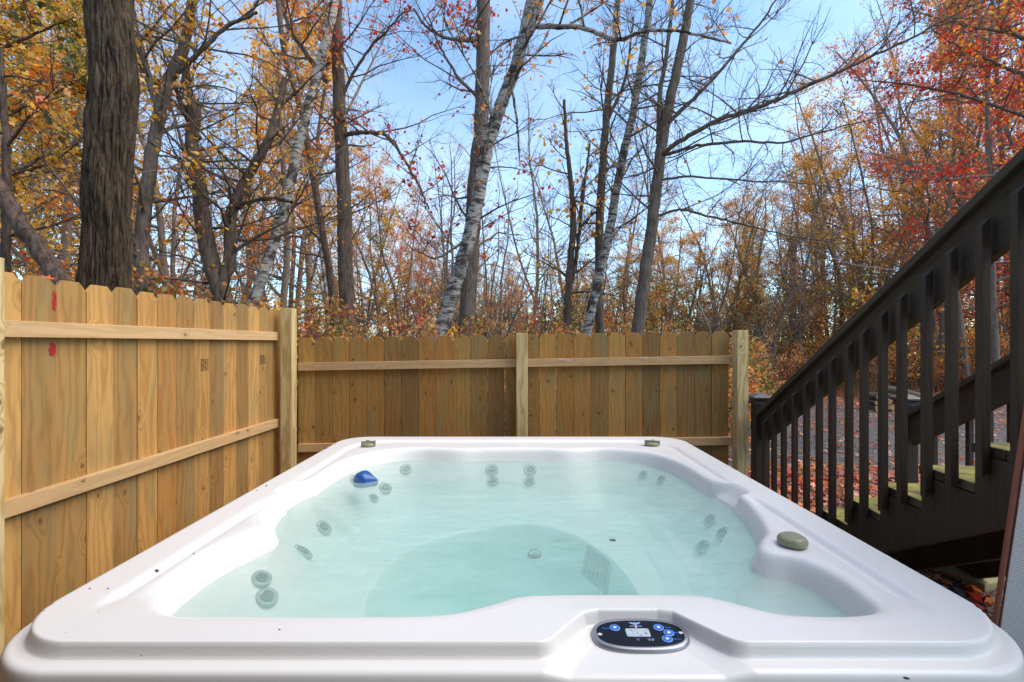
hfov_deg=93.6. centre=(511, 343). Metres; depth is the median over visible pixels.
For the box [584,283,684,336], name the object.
shrub
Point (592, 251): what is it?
autumn tree
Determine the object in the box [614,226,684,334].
autumn tree
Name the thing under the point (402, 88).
sky
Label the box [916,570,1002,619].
fallen leaves
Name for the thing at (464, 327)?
shrub
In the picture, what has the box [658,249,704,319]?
bare tree
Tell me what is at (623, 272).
autumn tree
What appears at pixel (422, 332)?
shrub
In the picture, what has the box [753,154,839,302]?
autumn tree
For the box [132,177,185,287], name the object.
bare tree
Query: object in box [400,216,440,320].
maple tree
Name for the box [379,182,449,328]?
autumn tree
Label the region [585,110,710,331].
bare tree
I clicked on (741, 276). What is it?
bare tree
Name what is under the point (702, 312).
birch tree
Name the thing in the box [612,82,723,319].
bare tree
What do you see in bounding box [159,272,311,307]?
shrub
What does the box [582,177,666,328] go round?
autumn tree
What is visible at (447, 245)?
bare tree
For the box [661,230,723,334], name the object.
autumn tree
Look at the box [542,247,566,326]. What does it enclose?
autumn tree
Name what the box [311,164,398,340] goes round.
autumn tree
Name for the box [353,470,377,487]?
spa float
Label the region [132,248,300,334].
shrub
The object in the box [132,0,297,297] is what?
bare tree
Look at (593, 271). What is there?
bare tree
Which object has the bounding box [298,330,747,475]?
wooden fence
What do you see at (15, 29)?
autumn tree
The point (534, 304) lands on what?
autumn tree
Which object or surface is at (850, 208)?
autumn tree
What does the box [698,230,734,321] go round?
birch tree
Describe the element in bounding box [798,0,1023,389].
autumn tree
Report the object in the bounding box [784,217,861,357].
bare tree
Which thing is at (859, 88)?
maple tree
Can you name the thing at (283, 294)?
autumn tree
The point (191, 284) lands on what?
shrub
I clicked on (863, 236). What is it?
autumn tree
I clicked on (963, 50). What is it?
maple tree
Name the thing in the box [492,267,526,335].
bare tree
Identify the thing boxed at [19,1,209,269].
autumn tree
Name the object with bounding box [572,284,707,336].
shrub
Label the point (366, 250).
autumn tree
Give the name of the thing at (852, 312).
shrub
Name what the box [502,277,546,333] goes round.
autumn tree
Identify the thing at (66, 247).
autumn tree
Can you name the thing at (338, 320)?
shrub
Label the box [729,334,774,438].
shrub
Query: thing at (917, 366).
shrub
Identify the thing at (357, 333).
shrub
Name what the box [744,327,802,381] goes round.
shrub
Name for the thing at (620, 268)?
autumn tree
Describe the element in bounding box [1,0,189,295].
autumn tree
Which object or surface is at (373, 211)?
autumn tree
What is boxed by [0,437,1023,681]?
hot tub
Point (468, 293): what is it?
grey tree
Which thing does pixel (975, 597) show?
fallen leaves
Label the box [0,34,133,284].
leaning tree
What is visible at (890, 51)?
autumn tree
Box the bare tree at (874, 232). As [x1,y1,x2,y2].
[838,191,905,350]
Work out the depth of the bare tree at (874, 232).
21.57 m
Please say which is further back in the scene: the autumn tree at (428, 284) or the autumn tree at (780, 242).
the autumn tree at (428, 284)
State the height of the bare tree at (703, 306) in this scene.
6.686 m
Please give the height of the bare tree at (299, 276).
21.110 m
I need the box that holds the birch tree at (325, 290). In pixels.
[251,44,359,335]
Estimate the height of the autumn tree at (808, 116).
13.741 m
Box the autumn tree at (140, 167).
[72,6,193,291]
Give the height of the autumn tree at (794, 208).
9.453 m
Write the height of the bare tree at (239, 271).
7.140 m
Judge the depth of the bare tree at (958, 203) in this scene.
17.53 m
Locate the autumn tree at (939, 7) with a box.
[894,0,1020,273]
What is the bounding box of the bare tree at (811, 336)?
[751,206,847,348]
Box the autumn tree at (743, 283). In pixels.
[711,191,799,370]
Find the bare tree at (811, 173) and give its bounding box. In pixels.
[770,68,895,309]
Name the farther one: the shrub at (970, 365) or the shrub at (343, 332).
the shrub at (970, 365)
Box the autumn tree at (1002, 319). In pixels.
[966,253,1009,356]
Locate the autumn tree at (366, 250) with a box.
[337,136,431,335]
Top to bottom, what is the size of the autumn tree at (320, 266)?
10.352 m
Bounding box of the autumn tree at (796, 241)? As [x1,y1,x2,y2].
[759,148,835,321]
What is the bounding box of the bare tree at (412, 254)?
[375,181,427,334]
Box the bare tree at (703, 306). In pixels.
[670,214,740,333]
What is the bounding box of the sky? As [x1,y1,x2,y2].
[0,0,1023,341]
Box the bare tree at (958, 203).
[875,46,1019,357]
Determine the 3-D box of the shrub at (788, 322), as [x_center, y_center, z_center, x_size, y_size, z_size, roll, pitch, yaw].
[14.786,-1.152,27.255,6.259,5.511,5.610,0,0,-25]
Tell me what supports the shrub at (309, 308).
on the ground at (839, 489)
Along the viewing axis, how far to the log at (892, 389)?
10.77 m
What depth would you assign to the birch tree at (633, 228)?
27.66 m
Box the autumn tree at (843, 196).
[801,110,876,317]
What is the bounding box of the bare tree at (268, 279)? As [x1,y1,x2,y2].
[232,167,294,306]
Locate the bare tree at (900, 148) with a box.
[877,86,933,345]
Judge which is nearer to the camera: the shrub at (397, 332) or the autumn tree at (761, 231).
the shrub at (397, 332)
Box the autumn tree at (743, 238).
[715,166,778,326]
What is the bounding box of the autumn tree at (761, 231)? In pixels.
[732,182,778,295]
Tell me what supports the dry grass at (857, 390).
on the ground at (839, 489)
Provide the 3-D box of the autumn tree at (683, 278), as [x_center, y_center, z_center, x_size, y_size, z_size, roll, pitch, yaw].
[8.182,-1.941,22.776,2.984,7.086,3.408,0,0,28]
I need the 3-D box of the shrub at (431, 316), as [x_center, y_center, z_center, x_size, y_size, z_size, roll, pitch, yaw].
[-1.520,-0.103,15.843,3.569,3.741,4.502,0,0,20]
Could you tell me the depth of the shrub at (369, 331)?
26.62 m
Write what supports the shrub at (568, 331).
on the ground at (839, 489)
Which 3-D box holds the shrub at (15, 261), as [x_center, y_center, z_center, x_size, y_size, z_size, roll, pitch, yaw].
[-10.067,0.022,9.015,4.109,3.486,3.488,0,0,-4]
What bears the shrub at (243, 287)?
on the ground at (839, 489)
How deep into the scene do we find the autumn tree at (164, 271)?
13.87 m
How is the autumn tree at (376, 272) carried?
on the ground at (839, 489)
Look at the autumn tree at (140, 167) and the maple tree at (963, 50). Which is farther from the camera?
the autumn tree at (140, 167)
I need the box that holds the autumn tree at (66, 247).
[0,0,179,281]
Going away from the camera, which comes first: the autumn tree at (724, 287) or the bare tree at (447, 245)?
the bare tree at (447, 245)
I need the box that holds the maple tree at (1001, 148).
[884,0,1023,337]
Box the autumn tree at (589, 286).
[559,268,592,332]
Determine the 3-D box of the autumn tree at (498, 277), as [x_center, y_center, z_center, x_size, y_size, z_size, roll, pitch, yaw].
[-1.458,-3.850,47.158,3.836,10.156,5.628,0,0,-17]
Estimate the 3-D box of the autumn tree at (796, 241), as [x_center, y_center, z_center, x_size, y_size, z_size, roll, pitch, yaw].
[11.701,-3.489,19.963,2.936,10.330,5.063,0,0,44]
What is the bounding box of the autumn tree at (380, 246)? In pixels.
[349,142,424,337]
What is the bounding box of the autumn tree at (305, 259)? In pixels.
[279,154,335,320]
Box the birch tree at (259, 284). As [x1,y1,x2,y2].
[203,0,377,307]
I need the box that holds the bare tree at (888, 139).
[837,16,953,326]
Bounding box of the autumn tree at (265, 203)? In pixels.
[165,0,357,303]
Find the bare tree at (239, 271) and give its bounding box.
[199,201,265,304]
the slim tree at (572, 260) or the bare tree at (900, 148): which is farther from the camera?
the bare tree at (900, 148)
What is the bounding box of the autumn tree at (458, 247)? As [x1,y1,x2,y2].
[424,219,492,335]
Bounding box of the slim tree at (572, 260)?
[510,78,635,334]
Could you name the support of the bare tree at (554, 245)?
on the ground at (839, 489)
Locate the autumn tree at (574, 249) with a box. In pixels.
[540,164,615,326]
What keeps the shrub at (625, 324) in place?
on the ground at (839, 489)
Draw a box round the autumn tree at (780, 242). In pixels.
[762,191,806,352]
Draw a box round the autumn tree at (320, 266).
[294,184,370,322]
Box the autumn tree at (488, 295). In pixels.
[477,258,509,371]
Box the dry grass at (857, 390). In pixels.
[729,368,960,400]
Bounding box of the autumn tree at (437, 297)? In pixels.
[384,233,458,337]
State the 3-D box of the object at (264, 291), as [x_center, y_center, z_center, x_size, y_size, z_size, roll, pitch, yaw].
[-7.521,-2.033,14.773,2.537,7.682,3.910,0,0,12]
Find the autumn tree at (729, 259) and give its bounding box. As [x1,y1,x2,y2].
[659,165,768,330]
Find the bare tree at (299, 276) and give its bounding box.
[214,0,403,317]
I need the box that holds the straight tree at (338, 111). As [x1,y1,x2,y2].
[234,0,470,340]
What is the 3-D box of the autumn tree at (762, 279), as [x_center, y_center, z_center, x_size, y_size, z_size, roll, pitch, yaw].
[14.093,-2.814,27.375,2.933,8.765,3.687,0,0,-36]
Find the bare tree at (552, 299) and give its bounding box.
[511,193,593,336]
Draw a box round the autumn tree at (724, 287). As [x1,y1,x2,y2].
[708,265,738,321]
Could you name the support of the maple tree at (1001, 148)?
on the ground at (839, 489)
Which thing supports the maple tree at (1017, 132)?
on the ground at (839, 489)
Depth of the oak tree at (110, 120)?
4.17 m
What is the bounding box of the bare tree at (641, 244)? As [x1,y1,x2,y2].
[627,217,677,326]
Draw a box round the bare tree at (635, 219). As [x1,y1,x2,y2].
[578,103,710,323]
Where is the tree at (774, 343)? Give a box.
[731,199,856,390]
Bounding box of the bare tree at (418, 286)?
[382,260,432,337]
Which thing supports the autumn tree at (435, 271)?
on the ground at (839, 489)
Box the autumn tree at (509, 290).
[477,268,522,331]
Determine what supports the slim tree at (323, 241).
on the ground at (839, 489)
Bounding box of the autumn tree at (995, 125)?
[930,4,1023,361]
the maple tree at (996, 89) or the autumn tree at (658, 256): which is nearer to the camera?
the maple tree at (996, 89)
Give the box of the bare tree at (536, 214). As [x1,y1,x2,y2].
[489,78,568,324]
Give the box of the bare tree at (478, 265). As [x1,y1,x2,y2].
[450,216,493,306]
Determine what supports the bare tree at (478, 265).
on the ground at (839, 489)
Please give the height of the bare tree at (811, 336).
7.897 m
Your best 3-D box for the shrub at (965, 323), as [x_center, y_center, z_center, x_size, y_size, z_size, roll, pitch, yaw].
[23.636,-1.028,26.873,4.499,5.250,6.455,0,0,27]
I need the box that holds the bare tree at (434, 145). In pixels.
[400,138,484,332]
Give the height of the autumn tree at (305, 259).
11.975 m
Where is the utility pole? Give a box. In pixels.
[789,235,796,351]
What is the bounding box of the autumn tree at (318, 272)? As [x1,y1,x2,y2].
[292,217,337,325]
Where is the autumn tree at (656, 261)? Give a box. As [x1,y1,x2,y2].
[612,232,676,327]
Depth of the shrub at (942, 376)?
15.16 m
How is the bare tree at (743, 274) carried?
on the ground at (839, 489)
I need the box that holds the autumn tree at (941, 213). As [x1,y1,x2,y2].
[897,146,974,321]
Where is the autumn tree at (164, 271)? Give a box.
[0,0,258,293]
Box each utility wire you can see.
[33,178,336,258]
[628,238,783,299]
[793,237,1009,269]
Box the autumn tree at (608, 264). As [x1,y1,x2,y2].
[579,230,642,326]
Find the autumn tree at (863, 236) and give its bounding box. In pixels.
[813,153,900,307]
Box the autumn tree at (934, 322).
[901,234,1003,351]
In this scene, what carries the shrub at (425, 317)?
on the ground at (839, 489)
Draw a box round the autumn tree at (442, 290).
[432,265,458,331]
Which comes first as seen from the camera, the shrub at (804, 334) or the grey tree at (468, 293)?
the grey tree at (468, 293)
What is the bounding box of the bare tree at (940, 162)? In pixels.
[879,9,966,321]
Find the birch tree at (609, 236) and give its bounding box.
[554,0,703,419]
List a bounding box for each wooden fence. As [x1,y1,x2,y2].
[0,258,296,655]
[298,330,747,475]
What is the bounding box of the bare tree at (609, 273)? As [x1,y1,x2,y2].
[574,197,636,332]
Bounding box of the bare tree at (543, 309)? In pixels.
[501,178,576,337]
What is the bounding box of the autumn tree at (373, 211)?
[352,159,435,335]
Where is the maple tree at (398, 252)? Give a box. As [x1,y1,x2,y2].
[377,219,438,336]
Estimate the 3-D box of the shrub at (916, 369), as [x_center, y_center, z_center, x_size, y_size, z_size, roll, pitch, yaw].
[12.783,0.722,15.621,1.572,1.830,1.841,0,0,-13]
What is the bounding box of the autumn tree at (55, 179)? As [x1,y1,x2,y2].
[0,0,165,278]
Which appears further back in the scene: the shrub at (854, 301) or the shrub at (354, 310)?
the shrub at (854, 301)
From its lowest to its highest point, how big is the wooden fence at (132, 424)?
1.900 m
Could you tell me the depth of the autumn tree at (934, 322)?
16.44 m
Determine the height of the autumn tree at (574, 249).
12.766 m
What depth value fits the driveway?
7.88 m
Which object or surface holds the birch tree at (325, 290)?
on the ground at (839, 489)
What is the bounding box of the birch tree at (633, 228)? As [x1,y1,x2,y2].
[608,99,667,321]
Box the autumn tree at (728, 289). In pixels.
[715,261,754,326]
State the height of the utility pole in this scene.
6.355 m
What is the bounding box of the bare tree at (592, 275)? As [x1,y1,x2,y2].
[564,130,639,312]
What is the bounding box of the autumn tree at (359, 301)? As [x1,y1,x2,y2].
[333,218,376,336]
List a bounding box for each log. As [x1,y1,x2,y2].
[869,394,877,399]
[869,400,877,404]
[869,404,877,410]
[888,386,919,396]
[888,404,894,411]
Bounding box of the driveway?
[556,404,1006,468]
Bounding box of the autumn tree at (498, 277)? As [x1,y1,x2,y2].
[487,250,512,326]
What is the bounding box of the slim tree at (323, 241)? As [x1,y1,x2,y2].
[245,0,373,335]
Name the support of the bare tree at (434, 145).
on the ground at (839, 489)
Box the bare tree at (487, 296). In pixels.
[457,250,509,349]
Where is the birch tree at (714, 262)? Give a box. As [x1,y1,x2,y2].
[700,226,729,326]
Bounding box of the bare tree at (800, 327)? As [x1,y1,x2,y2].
[764,142,845,362]
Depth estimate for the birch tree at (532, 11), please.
7.40 m
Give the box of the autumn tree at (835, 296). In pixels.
[800,147,867,329]
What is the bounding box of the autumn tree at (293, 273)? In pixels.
[217,7,373,307]
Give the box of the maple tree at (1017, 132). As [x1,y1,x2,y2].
[938,115,1023,342]
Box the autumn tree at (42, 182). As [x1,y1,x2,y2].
[0,0,171,278]
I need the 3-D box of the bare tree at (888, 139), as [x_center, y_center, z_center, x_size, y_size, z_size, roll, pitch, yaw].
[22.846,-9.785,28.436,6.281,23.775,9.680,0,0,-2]
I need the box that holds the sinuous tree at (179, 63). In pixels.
[2,0,344,296]
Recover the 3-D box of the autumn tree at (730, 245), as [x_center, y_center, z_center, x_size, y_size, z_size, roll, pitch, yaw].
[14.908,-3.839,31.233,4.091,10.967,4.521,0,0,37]
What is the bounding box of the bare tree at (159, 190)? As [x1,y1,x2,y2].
[73,99,180,280]
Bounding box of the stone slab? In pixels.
[930,566,1004,591]
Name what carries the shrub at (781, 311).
on the ground at (839, 489)
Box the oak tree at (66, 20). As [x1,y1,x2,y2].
[0,0,87,202]
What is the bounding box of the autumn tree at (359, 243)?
[301,234,386,335]
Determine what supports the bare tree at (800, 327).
on the ground at (839, 489)
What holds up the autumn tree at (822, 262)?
on the ground at (839, 489)
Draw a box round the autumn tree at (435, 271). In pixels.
[419,215,459,329]
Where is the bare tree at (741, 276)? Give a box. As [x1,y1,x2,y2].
[719,172,791,337]
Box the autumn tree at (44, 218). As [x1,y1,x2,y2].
[9,0,84,274]
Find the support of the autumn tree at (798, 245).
on the ground at (839, 489)
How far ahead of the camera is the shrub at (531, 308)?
29.59 m
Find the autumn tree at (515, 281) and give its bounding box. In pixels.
[505,261,532,324]
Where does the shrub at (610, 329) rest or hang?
on the ground at (839, 489)
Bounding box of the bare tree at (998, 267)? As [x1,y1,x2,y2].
[893,0,1022,304]
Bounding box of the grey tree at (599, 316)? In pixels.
[520,0,711,333]
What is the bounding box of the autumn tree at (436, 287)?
[419,258,455,323]
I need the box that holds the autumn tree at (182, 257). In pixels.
[155,202,203,297]
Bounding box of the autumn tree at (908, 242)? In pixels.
[849,185,963,389]
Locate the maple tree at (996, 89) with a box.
[976,3,1023,285]
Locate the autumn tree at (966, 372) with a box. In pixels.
[796,3,1019,379]
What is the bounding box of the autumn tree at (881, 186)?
[848,104,919,356]
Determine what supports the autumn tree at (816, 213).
on the ground at (839, 489)
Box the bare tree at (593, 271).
[561,208,628,333]
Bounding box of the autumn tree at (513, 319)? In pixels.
[475,259,564,349]
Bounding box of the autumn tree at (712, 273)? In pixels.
[682,250,754,346]
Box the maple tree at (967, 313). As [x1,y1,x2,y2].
[929,90,1013,332]
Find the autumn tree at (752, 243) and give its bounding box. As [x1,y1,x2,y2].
[695,182,775,335]
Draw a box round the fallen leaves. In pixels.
[729,372,1006,623]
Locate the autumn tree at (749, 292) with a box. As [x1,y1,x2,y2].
[720,254,779,336]
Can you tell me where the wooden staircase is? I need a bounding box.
[748,146,1023,578]
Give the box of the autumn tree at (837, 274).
[774,149,882,344]
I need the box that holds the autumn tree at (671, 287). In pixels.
[655,255,695,332]
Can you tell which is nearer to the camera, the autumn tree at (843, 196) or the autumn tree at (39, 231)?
the autumn tree at (39, 231)
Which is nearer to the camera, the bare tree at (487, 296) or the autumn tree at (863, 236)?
the bare tree at (487, 296)
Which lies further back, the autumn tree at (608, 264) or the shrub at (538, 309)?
the autumn tree at (608, 264)
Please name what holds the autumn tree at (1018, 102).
on the ground at (839, 489)
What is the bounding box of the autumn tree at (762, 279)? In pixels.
[734,223,782,324]
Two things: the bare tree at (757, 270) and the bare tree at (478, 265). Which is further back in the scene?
the bare tree at (478, 265)
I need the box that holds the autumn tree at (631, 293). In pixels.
[593,264,638,330]
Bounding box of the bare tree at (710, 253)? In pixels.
[677,209,733,330]
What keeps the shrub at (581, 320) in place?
on the ground at (839, 489)
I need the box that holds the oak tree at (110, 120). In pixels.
[75,0,139,291]
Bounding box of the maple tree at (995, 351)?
[863,0,1023,362]
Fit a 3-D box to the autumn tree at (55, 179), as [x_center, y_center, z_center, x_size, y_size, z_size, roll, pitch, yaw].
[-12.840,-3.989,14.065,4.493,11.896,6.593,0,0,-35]
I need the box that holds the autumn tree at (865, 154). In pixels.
[775,118,889,307]
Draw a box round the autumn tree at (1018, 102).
[976,31,1023,270]
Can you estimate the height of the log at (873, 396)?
0.113 m
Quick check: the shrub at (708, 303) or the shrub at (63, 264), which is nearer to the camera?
the shrub at (63, 264)
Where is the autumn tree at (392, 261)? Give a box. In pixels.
[337,202,428,329]
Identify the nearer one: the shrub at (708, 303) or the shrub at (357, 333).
the shrub at (357, 333)
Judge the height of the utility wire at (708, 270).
2.838 m
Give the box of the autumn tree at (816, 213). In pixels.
[766,144,853,328]
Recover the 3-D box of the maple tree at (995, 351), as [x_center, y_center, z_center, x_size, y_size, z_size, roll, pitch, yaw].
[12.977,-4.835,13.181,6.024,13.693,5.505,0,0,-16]
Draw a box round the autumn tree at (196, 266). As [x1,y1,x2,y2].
[176,215,245,298]
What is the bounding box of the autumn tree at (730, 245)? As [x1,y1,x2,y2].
[712,202,766,310]
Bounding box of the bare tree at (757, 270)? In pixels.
[722,165,817,366]
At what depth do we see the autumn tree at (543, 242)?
21.22 m
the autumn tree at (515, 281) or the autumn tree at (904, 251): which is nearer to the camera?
the autumn tree at (904, 251)
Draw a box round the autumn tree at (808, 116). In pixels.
[780,56,952,300]
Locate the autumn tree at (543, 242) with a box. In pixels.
[517,223,560,333]
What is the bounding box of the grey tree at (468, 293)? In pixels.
[327,0,556,390]
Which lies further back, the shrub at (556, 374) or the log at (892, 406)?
the log at (892, 406)
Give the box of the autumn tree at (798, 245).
[766,202,831,331]
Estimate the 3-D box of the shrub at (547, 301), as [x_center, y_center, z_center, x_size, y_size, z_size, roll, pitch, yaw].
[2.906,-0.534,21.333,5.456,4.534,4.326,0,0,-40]
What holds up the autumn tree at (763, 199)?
on the ground at (839, 489)
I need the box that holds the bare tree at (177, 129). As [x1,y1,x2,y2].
[135,1,305,299]
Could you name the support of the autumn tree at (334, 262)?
on the ground at (839, 489)
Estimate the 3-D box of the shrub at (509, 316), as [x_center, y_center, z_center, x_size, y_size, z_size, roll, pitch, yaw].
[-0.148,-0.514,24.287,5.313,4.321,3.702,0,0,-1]
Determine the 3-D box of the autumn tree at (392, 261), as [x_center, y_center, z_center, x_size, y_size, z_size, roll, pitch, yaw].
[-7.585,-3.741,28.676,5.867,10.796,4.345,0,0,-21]
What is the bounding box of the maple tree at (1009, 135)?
[903,0,1023,273]
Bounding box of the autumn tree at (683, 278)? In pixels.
[655,234,711,331]
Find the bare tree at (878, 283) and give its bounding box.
[807,91,982,317]
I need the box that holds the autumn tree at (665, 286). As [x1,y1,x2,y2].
[626,256,695,328]
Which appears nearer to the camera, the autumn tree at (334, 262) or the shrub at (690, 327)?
the shrub at (690, 327)
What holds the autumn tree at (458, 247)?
on the ground at (839, 489)
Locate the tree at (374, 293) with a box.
[320,135,421,337]
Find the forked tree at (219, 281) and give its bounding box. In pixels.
[57,1,386,305]
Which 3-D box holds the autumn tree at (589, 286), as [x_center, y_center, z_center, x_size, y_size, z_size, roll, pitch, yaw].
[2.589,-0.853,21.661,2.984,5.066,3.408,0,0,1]
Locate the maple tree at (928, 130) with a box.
[860,0,1023,366]
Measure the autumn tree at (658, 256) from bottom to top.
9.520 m
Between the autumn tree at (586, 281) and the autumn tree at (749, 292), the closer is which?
the autumn tree at (749, 292)
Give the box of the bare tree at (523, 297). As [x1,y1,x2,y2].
[498,265,535,331]
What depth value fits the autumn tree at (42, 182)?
18.39 m
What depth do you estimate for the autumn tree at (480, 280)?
19.18 m
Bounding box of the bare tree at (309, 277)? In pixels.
[250,0,412,331]
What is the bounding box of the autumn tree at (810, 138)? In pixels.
[762,84,866,332]
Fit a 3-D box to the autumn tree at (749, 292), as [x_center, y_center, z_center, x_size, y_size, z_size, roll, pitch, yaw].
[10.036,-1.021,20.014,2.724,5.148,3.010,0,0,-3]
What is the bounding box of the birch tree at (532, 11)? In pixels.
[431,0,751,339]
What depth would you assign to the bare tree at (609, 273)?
18.43 m
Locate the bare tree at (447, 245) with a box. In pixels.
[409,139,497,321]
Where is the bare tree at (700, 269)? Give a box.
[668,208,729,333]
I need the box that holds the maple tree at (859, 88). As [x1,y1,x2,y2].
[825,28,984,362]
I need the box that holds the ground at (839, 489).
[297,344,1003,590]
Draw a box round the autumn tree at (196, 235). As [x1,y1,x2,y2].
[169,147,235,297]
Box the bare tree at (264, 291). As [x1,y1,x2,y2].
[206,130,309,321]
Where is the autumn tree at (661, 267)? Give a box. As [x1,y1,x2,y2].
[648,232,690,333]
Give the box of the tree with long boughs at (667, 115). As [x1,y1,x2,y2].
[585,0,1021,336]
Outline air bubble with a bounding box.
[528,549,540,558]
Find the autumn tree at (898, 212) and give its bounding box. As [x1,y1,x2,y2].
[850,126,999,326]
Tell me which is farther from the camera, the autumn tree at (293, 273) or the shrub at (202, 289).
the autumn tree at (293, 273)
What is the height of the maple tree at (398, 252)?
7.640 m
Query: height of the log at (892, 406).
0.163 m
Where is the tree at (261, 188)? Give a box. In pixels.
[177,17,308,309]
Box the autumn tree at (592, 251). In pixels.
[578,196,615,316]
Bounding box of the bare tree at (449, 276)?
[403,123,493,337]
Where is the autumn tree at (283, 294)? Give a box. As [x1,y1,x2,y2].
[168,0,406,336]
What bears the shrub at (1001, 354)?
on the ground at (839, 489)
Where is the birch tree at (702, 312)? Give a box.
[669,257,731,355]
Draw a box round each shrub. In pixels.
[11,243,39,276]
[11,265,190,293]
[12,257,151,288]
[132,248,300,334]
[132,267,182,299]
[155,285,324,345]
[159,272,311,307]
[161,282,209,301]
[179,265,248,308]
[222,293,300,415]
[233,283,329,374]
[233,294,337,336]
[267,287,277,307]
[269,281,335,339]
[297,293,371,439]
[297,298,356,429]
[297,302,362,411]
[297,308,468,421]
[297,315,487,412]
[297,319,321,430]
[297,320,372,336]
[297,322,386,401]
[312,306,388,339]
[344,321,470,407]
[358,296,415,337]
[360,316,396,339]
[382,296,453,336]
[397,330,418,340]
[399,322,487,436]
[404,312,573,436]
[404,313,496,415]
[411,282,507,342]
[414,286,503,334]
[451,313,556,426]
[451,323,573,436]
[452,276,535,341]
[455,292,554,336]
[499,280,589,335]
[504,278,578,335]
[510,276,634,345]
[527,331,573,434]
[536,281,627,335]
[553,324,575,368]
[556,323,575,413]
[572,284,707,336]
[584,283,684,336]
[604,311,632,335]
[605,322,630,336]
[660,274,750,331]
[662,295,709,332]
[680,294,769,367]
[686,326,759,361]
[711,281,828,365]
[720,282,832,362]
[729,328,786,421]
[729,328,787,394]
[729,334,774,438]
[729,341,770,450]
[732,274,866,357]
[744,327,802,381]
[748,307,837,370]
[752,368,781,389]
[760,338,808,390]
[764,326,816,374]
[783,343,842,383]
[786,313,843,352]
[803,292,910,380]
[811,285,938,357]
[817,281,967,384]
[854,346,895,392]
[874,325,966,391]
[876,348,938,388]
[912,283,1002,359]
[933,288,1004,364]
[933,343,959,386]
[933,353,973,391]
[959,333,1009,372]
[959,345,974,379]
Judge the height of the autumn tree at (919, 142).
9.604 m
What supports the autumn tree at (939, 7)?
on the ground at (839, 489)
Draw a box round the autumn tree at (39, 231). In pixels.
[0,0,79,275]
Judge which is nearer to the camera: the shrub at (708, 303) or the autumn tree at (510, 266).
the shrub at (708, 303)
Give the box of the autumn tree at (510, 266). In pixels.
[497,235,525,326]
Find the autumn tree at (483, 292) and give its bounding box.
[433,249,498,334]
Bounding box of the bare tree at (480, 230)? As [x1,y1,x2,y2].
[454,159,506,292]
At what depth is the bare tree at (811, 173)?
23.07 m
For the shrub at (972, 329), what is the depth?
23.78 m
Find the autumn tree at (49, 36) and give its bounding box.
[0,0,84,246]
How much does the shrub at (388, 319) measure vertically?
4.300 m
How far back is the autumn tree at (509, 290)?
33.80 m
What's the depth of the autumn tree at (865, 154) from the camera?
27.03 m
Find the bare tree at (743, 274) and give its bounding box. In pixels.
[724,208,790,343]
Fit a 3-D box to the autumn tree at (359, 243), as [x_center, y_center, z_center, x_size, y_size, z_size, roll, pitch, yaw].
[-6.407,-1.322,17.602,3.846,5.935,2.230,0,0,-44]
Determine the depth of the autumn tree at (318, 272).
27.19 m
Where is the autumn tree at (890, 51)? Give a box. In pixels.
[850,0,996,267]
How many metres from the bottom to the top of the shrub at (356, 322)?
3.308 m
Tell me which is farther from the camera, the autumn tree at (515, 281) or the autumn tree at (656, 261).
the autumn tree at (515, 281)
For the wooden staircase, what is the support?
on the ground at (839, 489)
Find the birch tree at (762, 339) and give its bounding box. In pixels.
[749,257,794,374]
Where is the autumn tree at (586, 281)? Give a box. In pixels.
[577,258,592,329]
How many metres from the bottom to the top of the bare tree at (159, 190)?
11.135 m
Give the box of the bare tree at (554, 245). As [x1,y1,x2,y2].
[498,133,593,322]
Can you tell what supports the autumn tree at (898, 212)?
on the ground at (839, 489)
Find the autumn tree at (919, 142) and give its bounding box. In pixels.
[830,110,969,383]
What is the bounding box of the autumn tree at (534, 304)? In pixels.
[506,278,563,332]
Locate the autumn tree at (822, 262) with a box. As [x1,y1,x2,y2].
[774,156,865,334]
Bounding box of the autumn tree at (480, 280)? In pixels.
[429,239,523,348]
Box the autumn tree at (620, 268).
[609,252,656,325]
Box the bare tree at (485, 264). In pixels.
[432,151,531,338]
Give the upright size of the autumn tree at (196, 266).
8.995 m
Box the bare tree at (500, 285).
[476,178,547,337]
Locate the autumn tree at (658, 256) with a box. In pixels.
[620,207,679,328]
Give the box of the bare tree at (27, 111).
[0,10,82,246]
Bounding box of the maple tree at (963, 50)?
[842,0,1023,203]
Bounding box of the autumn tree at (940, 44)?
[870,0,982,315]
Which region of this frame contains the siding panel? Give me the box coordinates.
[992,406,1023,656]
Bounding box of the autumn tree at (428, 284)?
[411,253,438,331]
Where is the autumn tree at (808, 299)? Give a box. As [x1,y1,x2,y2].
[748,184,865,365]
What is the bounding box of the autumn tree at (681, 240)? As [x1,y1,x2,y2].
[646,213,706,335]
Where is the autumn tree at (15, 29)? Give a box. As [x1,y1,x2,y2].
[0,0,80,280]
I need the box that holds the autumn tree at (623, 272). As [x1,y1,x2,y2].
[604,232,639,329]
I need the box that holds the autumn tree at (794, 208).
[754,148,860,370]
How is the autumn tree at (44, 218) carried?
on the ground at (839, 489)
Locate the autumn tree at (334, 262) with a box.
[302,185,382,321]
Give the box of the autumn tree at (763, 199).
[716,191,783,323]
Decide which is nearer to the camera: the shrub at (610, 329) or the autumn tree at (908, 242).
the shrub at (610, 329)
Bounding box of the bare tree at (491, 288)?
[475,207,534,338]
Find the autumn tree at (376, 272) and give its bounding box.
[337,169,415,338]
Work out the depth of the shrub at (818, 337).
18.74 m
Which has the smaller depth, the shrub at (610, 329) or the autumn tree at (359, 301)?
the shrub at (610, 329)
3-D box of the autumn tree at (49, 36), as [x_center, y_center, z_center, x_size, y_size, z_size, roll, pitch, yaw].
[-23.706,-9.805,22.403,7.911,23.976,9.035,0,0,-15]
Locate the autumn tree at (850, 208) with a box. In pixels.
[807,143,909,306]
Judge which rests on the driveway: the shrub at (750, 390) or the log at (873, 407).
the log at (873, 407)
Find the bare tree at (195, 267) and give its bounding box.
[149,123,249,303]
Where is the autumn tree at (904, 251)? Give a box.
[838,174,936,339]

